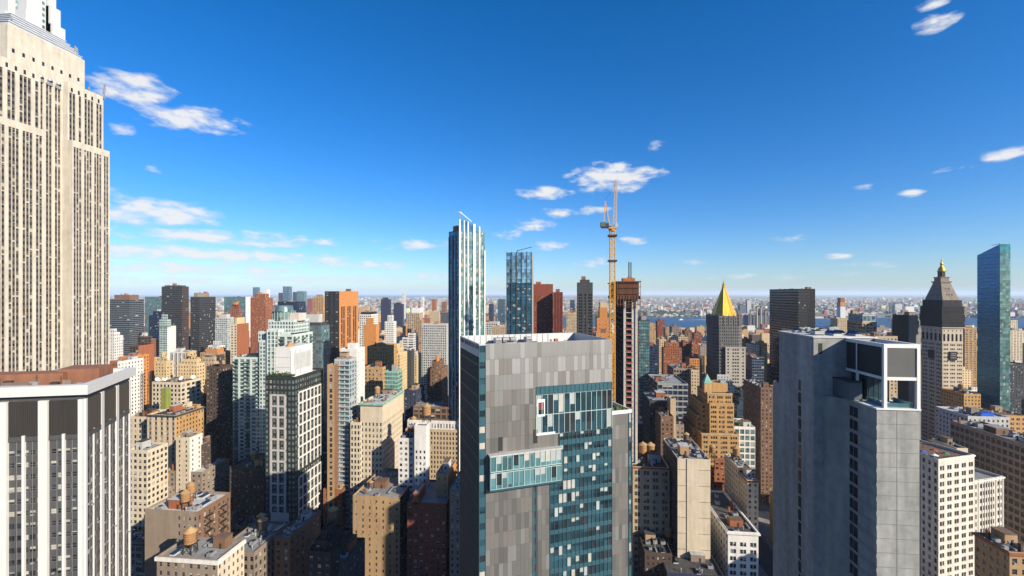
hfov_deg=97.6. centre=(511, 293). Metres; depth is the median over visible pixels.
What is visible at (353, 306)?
window
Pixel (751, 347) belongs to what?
apartment building
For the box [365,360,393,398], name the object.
office building
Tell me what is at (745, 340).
apartment building
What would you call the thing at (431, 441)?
window
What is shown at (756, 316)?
chimney stack
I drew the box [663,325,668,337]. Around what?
apartment building
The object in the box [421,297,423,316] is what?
apartment tower
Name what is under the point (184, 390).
office building
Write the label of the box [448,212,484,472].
residential tower
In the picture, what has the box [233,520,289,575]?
loft building
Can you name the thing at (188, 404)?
apartment building
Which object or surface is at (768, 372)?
apartment building
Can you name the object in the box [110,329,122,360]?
apartment building
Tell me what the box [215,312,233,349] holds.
apartment building
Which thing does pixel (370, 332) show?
apartment building
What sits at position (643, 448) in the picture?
water tank
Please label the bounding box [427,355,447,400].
office building
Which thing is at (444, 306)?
apartment tower
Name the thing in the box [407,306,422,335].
apartment building
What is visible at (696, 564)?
loft building
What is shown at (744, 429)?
office building
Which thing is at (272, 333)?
window
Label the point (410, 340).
apartment building
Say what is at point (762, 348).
apartment building
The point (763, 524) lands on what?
pavement
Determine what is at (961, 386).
water tank
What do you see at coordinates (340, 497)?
loft building
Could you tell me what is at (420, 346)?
apartment building
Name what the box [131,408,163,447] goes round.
loft building
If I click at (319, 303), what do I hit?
apartment tower
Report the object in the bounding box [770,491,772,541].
apartment building
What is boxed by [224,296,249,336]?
office slab
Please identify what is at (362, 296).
bay
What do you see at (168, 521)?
loft building
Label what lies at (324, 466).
apartment building
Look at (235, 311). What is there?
apartment tower
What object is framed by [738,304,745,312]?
distant tower
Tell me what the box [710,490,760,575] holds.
office building
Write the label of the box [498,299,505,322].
apartment tower
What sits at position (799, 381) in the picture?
slot window
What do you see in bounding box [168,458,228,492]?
loft building
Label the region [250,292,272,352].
apartment tower
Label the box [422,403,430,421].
water tank
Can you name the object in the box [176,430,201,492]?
apartment building
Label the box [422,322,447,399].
office building
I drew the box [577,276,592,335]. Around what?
apartment tower
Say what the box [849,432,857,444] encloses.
window
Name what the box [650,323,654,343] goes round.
apartment tower
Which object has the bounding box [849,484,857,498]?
window
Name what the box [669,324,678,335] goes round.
apartment building
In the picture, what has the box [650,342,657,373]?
office building
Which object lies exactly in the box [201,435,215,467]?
loft building
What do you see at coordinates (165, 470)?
window
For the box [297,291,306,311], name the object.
distant tower
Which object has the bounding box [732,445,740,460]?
water tank
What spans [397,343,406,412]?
office building
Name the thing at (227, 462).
window
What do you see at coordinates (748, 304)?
distant tower
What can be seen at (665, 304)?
shore buildings
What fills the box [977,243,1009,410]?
glass tower
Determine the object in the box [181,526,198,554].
water tank
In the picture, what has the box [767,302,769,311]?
distant tower
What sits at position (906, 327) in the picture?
office tower
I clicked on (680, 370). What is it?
loft building
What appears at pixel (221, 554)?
apartment building
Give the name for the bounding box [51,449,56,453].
window
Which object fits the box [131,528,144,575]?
apartment building
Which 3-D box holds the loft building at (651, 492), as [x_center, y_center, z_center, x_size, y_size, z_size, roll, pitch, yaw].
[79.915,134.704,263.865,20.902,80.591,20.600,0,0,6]
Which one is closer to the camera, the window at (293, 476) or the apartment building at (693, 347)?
the window at (293, 476)
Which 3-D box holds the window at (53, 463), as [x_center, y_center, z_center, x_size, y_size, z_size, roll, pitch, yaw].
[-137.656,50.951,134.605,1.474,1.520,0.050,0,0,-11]
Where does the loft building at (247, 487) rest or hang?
on the ground
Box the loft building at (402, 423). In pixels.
[402,413,403,433]
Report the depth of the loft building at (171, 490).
311.36 m
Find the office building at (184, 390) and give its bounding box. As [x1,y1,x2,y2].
[152,377,200,408]
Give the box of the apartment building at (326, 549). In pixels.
[307,521,352,575]
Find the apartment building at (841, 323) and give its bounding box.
[830,317,847,332]
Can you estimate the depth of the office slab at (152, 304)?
1203.79 m
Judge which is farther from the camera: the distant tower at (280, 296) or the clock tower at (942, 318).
the distant tower at (280, 296)
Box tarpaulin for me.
[979,411,993,416]
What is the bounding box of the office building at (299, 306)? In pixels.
[278,300,305,312]
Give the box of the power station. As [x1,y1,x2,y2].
[743,313,769,326]
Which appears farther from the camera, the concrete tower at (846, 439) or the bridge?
the bridge
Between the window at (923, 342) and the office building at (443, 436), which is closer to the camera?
the office building at (443, 436)
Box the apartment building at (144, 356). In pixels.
[118,353,148,409]
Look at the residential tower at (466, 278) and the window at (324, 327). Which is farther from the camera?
the window at (324, 327)
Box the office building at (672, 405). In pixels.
[668,396,675,437]
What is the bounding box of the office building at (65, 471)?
[0,364,135,575]
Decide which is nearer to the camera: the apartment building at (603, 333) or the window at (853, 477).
the window at (853, 477)
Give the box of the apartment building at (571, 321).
[566,310,576,332]
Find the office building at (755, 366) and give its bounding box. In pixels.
[746,353,763,381]
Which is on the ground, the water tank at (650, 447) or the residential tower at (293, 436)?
the residential tower at (293, 436)
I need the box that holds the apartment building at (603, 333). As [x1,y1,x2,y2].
[595,329,612,400]
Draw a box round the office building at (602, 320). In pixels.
[595,301,608,330]
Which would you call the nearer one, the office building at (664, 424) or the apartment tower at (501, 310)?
the office building at (664, 424)
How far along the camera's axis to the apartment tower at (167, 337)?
611.29 m
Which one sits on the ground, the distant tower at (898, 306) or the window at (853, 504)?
the distant tower at (898, 306)
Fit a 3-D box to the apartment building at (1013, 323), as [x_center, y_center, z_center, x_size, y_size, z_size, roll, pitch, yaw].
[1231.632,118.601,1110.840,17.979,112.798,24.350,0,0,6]
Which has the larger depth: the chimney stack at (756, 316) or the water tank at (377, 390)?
the chimney stack at (756, 316)
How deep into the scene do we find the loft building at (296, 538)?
207.07 m
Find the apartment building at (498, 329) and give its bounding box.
[492,325,505,334]
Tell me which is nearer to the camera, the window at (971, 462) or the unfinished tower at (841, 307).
the window at (971, 462)
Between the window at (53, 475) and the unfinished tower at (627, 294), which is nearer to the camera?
the window at (53, 475)
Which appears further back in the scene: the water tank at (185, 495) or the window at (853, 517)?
the water tank at (185, 495)
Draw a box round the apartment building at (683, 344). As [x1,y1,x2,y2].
[678,340,689,361]
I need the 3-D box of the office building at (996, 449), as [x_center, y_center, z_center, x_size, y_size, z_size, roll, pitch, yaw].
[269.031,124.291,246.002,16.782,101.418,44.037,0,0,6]
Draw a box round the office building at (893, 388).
[862,332,897,399]
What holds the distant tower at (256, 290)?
on the ground
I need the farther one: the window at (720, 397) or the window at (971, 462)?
the window at (720, 397)
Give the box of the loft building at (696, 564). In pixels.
[663,540,722,575]
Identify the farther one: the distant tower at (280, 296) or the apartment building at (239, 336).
the distant tower at (280, 296)
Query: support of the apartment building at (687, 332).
on the ground
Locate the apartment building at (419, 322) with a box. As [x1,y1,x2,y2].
[415,318,423,342]
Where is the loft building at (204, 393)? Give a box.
[203,379,205,424]
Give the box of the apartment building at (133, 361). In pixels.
[110,355,142,414]
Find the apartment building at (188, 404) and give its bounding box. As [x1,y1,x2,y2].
[183,401,200,408]
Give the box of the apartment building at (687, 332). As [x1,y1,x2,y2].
[682,328,691,341]
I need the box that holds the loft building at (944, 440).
[932,435,967,452]
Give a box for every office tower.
[110,293,143,355]
[149,309,161,338]
[162,283,188,349]
[190,292,215,356]
[306,311,329,451]
[325,289,357,363]
[381,297,390,332]
[394,302,403,327]
[638,313,649,415]
[706,280,745,386]
[770,287,814,384]
[892,312,920,439]
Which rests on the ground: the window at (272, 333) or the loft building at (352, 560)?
the loft building at (352, 560)
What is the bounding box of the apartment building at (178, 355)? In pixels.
[170,347,196,376]
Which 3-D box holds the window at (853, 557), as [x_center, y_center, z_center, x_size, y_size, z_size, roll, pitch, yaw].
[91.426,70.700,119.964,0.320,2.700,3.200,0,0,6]
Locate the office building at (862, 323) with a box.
[847,310,876,333]
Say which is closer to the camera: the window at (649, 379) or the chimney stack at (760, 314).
the window at (649, 379)
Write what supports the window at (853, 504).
in the concrete tower at (846, 439)
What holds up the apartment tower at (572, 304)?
on the ground
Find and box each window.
[0,69,107,370]
[9,422,126,575]
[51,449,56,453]
[51,461,56,465]
[51,473,56,477]
[113,360,141,413]
[153,384,178,408]
[157,470,166,500]
[177,410,202,440]
[204,382,205,422]
[213,462,227,491]
[234,321,311,463]
[266,373,320,522]
[321,326,328,451]
[341,306,355,346]
[346,360,355,525]
[387,346,394,364]
[389,410,400,464]
[402,493,406,575]
[422,325,437,399]
[431,441,456,477]
[532,486,535,575]
[648,377,657,391]
[692,396,732,453]
[720,318,737,373]
[745,383,758,498]
[770,290,814,384]
[798,379,800,575]
[849,405,857,417]
[849,419,857,431]
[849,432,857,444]
[849,445,857,458]
[849,458,857,471]
[849,471,857,485]
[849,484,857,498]
[849,497,857,511]
[849,510,857,525]
[849,523,857,538]
[849,536,857,552]
[849,550,857,565]
[849,563,857,575]
[923,342,961,439]
[937,410,966,437]
[940,462,971,575]
[942,390,962,406]
[967,327,975,386]
[967,430,1017,529]
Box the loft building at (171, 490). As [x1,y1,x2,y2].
[168,485,174,496]
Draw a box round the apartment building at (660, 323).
[656,318,664,337]
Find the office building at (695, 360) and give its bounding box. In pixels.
[685,354,701,385]
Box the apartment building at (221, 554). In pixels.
[154,532,245,575]
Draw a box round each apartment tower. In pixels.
[130,332,153,407]
[159,315,175,360]
[230,302,241,323]
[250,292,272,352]
[314,294,324,321]
[334,352,357,526]
[340,343,364,414]
[385,315,395,342]
[402,292,405,321]
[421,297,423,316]
[432,299,436,310]
[442,301,446,311]
[489,304,493,320]
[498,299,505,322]
[533,282,552,333]
[553,289,562,332]
[570,300,574,311]
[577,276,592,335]
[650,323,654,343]
[963,324,976,386]
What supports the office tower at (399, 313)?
on the ground
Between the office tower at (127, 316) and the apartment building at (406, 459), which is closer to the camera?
the apartment building at (406, 459)
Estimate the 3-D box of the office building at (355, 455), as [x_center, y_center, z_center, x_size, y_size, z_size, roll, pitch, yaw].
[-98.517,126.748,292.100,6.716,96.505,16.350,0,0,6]
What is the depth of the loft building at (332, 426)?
285.46 m
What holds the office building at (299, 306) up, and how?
on the ground
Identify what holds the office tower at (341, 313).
on the ground
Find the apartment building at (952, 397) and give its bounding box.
[941,386,980,407]
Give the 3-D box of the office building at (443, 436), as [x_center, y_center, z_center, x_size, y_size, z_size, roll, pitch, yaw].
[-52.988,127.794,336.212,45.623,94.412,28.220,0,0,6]
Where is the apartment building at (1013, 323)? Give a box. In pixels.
[1010,320,1017,329]
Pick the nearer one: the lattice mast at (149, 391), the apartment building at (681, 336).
the lattice mast at (149, 391)
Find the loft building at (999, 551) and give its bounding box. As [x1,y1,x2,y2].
[972,526,1023,575]
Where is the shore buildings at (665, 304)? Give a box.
[110,297,1023,317]
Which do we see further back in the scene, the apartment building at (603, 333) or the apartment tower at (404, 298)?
the apartment tower at (404, 298)
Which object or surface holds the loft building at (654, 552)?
on the ground
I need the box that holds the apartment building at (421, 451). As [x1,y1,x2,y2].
[414,422,429,490]
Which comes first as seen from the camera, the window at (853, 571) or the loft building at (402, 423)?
the window at (853, 571)
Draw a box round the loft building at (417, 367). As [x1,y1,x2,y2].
[414,350,421,384]
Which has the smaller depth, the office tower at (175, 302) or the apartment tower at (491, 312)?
the office tower at (175, 302)
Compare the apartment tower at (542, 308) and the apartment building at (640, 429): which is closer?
the apartment building at (640, 429)
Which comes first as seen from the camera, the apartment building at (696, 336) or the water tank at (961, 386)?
the water tank at (961, 386)
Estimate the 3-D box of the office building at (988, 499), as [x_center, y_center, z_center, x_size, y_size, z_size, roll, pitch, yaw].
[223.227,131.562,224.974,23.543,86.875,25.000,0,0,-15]
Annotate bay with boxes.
[110,295,505,297]
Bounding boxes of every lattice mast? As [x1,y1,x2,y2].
[140,373,144,416]
[147,371,151,413]
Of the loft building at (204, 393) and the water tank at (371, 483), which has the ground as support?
the loft building at (204, 393)
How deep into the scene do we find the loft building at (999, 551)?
171.36 m
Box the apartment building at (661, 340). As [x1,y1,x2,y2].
[656,336,665,373]
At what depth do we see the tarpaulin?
319.57 m
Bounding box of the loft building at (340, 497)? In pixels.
[323,482,345,527]
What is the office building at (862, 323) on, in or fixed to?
on the ground
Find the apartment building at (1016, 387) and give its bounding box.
[1010,362,1023,414]
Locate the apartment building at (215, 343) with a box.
[208,341,224,347]
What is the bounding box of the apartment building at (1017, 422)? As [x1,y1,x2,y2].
[980,405,1023,433]
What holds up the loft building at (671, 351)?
on the ground
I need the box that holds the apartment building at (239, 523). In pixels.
[230,511,256,537]
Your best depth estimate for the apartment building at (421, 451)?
262.50 m
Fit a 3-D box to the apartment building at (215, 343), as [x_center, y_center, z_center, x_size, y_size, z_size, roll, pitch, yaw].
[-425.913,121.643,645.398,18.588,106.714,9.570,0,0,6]
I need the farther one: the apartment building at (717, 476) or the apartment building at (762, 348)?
the apartment building at (762, 348)
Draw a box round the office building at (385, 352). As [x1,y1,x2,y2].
[367,342,396,365]
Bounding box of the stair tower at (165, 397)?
[161,387,170,408]
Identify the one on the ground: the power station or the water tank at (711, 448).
the power station
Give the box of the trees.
[144,299,1022,317]
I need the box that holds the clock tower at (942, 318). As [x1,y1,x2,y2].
[919,255,965,440]
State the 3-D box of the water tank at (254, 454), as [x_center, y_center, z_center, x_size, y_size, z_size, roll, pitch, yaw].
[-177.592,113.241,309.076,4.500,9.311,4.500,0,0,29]
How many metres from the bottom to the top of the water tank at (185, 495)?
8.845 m
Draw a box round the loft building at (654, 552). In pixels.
[638,530,671,575]
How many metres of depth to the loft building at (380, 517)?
251.76 m
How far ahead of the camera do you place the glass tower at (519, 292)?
468.58 m
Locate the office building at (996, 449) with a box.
[950,417,1023,543]
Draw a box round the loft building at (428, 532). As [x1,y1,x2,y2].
[407,479,449,575]
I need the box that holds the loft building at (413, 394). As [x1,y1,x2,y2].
[404,383,423,431]
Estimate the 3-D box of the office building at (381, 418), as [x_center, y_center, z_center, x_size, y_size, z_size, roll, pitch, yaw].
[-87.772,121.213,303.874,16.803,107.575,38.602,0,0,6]
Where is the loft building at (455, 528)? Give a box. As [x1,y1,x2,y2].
[450,471,459,575]
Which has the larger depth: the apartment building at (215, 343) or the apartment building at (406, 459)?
the apartment building at (215, 343)
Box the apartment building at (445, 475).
[436,457,455,497]
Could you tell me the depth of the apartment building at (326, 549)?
192.78 m
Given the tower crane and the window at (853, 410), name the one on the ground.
the tower crane
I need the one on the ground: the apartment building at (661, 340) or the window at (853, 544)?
the apartment building at (661, 340)
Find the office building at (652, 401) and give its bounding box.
[643,390,667,454]
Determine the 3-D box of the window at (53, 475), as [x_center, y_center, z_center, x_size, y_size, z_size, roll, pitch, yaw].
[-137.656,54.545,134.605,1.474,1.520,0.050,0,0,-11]
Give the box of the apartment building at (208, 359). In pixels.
[201,354,223,378]
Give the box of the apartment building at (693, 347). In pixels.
[688,339,698,355]
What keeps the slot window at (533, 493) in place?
in the hotel tower at (545, 455)
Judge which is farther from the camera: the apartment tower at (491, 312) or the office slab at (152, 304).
the apartment tower at (491, 312)
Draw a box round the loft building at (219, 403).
[206,354,232,491]
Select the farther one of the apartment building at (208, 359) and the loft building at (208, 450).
the apartment building at (208, 359)
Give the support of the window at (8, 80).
in the skyscraper
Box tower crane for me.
[600,179,617,401]
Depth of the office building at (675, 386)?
399.09 m
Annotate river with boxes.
[358,314,1023,329]
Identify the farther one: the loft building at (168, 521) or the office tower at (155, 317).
the office tower at (155, 317)
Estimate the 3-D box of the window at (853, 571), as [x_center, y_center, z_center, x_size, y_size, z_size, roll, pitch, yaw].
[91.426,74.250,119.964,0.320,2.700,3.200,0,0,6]
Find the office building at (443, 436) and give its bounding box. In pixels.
[406,400,457,479]
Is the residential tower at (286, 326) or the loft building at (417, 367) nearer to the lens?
the residential tower at (286, 326)
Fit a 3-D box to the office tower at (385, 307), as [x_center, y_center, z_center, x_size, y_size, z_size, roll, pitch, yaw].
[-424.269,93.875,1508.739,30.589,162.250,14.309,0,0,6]
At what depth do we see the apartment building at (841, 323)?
899.60 m
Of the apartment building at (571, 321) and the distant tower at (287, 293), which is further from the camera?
the distant tower at (287, 293)
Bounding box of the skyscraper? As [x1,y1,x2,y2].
[0,0,109,371]
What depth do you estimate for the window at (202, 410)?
343.21 m
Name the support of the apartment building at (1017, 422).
on the ground
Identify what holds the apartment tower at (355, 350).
on the ground
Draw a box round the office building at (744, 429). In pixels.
[734,418,754,476]
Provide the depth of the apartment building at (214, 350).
528.09 m
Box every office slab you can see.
[145,296,161,335]
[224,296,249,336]
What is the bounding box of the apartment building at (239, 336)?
[230,317,248,363]
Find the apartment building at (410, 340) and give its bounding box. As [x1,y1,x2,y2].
[402,330,417,350]
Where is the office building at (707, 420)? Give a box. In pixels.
[682,374,738,466]
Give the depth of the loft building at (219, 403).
376.34 m
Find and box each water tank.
[180,489,190,510]
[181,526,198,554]
[185,481,196,500]
[251,451,257,465]
[256,513,265,527]
[258,517,267,537]
[328,505,339,523]
[368,480,373,488]
[374,386,379,397]
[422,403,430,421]
[638,442,646,460]
[646,441,654,459]
[664,525,672,546]
[683,432,688,442]
[708,444,715,459]
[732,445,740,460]
[957,383,964,391]
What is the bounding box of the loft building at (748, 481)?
[736,466,758,529]
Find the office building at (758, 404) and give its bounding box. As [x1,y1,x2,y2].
[743,378,772,502]
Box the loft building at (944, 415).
[935,406,1009,437]
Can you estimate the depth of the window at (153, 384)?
402.63 m
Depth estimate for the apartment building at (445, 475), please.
251.12 m
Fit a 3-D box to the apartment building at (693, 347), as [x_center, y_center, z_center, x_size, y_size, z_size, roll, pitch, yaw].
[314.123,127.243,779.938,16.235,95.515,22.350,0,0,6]
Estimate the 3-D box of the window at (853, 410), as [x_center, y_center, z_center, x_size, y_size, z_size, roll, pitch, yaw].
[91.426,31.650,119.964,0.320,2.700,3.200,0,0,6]
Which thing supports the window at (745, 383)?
in the office building at (758, 404)
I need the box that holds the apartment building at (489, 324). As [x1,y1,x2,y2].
[485,320,499,334]
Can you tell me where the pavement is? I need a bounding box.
[758,511,772,575]
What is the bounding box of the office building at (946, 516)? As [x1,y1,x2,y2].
[919,440,975,575]
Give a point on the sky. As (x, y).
(829, 147)
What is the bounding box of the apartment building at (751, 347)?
[746,341,758,354]
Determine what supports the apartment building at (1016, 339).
on the ground
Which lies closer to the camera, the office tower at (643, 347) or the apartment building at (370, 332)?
the office tower at (643, 347)
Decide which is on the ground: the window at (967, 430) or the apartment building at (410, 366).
the apartment building at (410, 366)
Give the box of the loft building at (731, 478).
[725,452,749,506]
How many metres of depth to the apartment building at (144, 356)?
457.73 m
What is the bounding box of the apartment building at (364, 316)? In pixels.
[359,310,377,346]
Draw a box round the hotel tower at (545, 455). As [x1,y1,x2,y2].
[460,332,631,575]
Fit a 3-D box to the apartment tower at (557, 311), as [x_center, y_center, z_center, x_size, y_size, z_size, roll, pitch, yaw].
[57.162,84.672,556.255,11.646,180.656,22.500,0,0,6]
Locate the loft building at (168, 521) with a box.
[145,490,229,575]
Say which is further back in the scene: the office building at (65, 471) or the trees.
the trees
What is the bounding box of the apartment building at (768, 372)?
[767,363,769,384]
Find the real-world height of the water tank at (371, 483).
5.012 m
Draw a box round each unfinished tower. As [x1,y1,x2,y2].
[607,262,640,463]
[837,298,845,317]
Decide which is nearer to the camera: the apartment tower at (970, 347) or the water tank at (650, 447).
the water tank at (650, 447)
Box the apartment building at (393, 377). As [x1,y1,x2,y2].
[385,365,401,390]
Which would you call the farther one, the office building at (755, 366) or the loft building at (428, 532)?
the office building at (755, 366)
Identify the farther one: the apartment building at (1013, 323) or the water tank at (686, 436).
the apartment building at (1013, 323)
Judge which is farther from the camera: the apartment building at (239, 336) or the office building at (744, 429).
the apartment building at (239, 336)
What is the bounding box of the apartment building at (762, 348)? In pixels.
[755,340,766,381]
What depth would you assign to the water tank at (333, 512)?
203.25 m
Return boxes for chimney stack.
[756,306,757,327]
[760,306,761,323]
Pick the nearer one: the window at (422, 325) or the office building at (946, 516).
the office building at (946, 516)
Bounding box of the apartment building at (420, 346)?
[418,338,421,351]
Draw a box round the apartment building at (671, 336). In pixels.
[666,332,677,341]
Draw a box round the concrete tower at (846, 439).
[773,325,920,575]
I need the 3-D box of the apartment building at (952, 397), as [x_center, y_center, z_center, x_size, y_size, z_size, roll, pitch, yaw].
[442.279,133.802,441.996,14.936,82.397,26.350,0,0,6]
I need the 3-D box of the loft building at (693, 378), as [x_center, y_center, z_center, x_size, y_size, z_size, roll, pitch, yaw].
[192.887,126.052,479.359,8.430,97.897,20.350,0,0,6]
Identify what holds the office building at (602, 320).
on the ground
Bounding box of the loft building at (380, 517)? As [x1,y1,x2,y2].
[353,468,409,575]
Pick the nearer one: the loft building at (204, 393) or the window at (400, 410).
the window at (400, 410)
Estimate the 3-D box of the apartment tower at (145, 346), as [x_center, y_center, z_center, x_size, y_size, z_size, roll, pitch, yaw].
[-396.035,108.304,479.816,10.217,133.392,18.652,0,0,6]
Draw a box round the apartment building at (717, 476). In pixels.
[710,458,724,490]
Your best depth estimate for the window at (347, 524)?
294.57 m
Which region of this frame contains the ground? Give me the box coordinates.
[110,294,1023,575]
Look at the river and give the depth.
2803.66 m
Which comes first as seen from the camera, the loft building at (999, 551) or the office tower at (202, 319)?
the loft building at (999, 551)
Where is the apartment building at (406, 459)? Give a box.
[398,424,414,496]
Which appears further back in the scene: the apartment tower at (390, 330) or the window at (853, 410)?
the apartment tower at (390, 330)
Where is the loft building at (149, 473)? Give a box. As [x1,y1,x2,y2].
[131,438,167,529]
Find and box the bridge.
[846,306,976,321]
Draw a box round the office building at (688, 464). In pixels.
[663,437,709,558]
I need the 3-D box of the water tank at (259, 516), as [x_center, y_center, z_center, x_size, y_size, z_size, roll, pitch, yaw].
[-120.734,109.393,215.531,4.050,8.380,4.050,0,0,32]
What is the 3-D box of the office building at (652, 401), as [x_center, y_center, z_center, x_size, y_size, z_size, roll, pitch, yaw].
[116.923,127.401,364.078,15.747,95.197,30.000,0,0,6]
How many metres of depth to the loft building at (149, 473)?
263.32 m
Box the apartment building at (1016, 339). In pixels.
[1010,328,1023,362]
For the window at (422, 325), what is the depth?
643.86 m
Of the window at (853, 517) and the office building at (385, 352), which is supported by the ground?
the office building at (385, 352)
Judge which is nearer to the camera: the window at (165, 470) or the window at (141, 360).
the window at (165, 470)
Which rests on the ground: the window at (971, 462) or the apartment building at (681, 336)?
the apartment building at (681, 336)
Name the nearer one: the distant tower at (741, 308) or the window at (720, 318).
the window at (720, 318)
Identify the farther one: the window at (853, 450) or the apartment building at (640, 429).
the apartment building at (640, 429)
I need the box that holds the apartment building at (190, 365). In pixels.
[178,351,204,405]
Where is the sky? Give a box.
[56,0,1023,294]
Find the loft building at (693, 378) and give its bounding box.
[686,365,698,405]
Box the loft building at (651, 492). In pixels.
[632,451,669,575]
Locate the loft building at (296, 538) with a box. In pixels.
[274,509,320,575]
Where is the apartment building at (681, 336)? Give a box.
[678,332,687,341]
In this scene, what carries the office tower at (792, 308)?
on the ground
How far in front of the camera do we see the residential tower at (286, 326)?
351.13 m
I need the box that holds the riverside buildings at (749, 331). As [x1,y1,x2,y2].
[144,306,1023,392]
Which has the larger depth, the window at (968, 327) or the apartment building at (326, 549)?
the window at (968, 327)
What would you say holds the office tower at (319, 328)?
on the ground
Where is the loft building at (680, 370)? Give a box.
[667,362,692,405]
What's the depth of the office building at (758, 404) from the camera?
374.94 m
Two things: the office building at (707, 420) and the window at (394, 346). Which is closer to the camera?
the office building at (707, 420)
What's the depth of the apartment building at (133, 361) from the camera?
416.87 m
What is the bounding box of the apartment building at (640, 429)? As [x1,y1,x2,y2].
[638,416,642,453]
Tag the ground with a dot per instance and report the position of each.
(764, 556)
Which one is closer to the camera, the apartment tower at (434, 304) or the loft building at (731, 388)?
the loft building at (731, 388)
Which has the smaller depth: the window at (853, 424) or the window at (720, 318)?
the window at (853, 424)
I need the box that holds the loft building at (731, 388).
[713,374,736,392]
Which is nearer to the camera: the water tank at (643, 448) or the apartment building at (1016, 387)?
the water tank at (643, 448)
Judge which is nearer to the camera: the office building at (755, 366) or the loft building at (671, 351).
the office building at (755, 366)
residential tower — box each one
[232,306,313,463]
[265,341,322,529]
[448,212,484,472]
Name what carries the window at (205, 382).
in the loft building at (204, 393)
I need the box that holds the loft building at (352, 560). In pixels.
[339,534,364,575]
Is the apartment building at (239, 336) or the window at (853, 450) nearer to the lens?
the window at (853, 450)
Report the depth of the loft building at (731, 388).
524.05 m
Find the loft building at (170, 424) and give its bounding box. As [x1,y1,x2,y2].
[145,403,205,467]
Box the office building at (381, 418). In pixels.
[358,388,403,485]
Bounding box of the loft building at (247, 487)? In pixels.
[230,453,264,514]
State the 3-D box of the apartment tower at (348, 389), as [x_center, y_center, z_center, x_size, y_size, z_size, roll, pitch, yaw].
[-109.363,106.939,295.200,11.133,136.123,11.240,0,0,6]
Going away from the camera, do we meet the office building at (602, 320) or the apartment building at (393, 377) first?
the apartment building at (393, 377)
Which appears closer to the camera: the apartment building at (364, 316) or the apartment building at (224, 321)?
the apartment building at (224, 321)
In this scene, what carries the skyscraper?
on the ground
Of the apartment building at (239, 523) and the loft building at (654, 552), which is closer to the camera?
the loft building at (654, 552)
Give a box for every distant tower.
[253,287,259,297]
[278,293,282,301]
[283,286,291,300]
[293,292,296,300]
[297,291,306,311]
[307,298,313,311]
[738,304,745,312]
[745,299,750,313]
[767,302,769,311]
[892,303,901,312]
[902,305,913,311]
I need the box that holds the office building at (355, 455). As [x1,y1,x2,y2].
[350,413,361,526]
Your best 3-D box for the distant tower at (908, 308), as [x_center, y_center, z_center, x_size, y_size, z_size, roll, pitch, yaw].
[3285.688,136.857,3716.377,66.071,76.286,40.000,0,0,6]
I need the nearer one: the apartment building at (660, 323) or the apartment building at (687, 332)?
the apartment building at (687, 332)
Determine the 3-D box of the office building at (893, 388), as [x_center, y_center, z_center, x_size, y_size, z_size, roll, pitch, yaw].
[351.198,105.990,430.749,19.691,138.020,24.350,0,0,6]
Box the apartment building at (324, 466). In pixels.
[323,452,326,487]
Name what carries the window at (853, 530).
in the concrete tower at (846, 439)
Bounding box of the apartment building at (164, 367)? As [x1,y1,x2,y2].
[155,352,172,379]
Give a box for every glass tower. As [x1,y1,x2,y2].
[506,247,532,333]
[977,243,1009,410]
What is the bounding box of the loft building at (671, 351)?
[661,340,681,374]
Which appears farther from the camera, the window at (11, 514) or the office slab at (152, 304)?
the office slab at (152, 304)
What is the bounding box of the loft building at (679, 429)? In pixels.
[676,416,683,438]
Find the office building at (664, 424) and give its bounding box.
[655,406,673,455]
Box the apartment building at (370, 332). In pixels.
[363,318,378,365]
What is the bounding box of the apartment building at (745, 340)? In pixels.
[742,336,751,346]
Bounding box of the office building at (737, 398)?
[732,385,742,417]
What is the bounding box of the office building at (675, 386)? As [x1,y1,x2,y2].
[648,374,687,421]
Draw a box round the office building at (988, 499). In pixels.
[974,468,1004,574]
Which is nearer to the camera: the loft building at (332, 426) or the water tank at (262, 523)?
the water tank at (262, 523)
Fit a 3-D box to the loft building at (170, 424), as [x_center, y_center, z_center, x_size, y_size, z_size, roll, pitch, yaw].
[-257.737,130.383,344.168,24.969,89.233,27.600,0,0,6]
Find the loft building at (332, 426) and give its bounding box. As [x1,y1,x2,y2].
[327,363,338,523]
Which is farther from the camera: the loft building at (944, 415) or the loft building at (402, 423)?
the loft building at (402, 423)
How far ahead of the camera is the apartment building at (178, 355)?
561.76 m
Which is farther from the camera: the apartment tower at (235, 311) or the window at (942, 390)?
the apartment tower at (235, 311)
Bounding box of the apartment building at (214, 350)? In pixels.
[200,345,229,363]
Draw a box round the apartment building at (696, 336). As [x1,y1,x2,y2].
[692,330,701,343]
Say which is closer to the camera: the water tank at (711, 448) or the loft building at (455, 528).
the loft building at (455, 528)
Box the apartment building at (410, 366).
[404,347,413,387]
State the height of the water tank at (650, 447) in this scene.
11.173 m

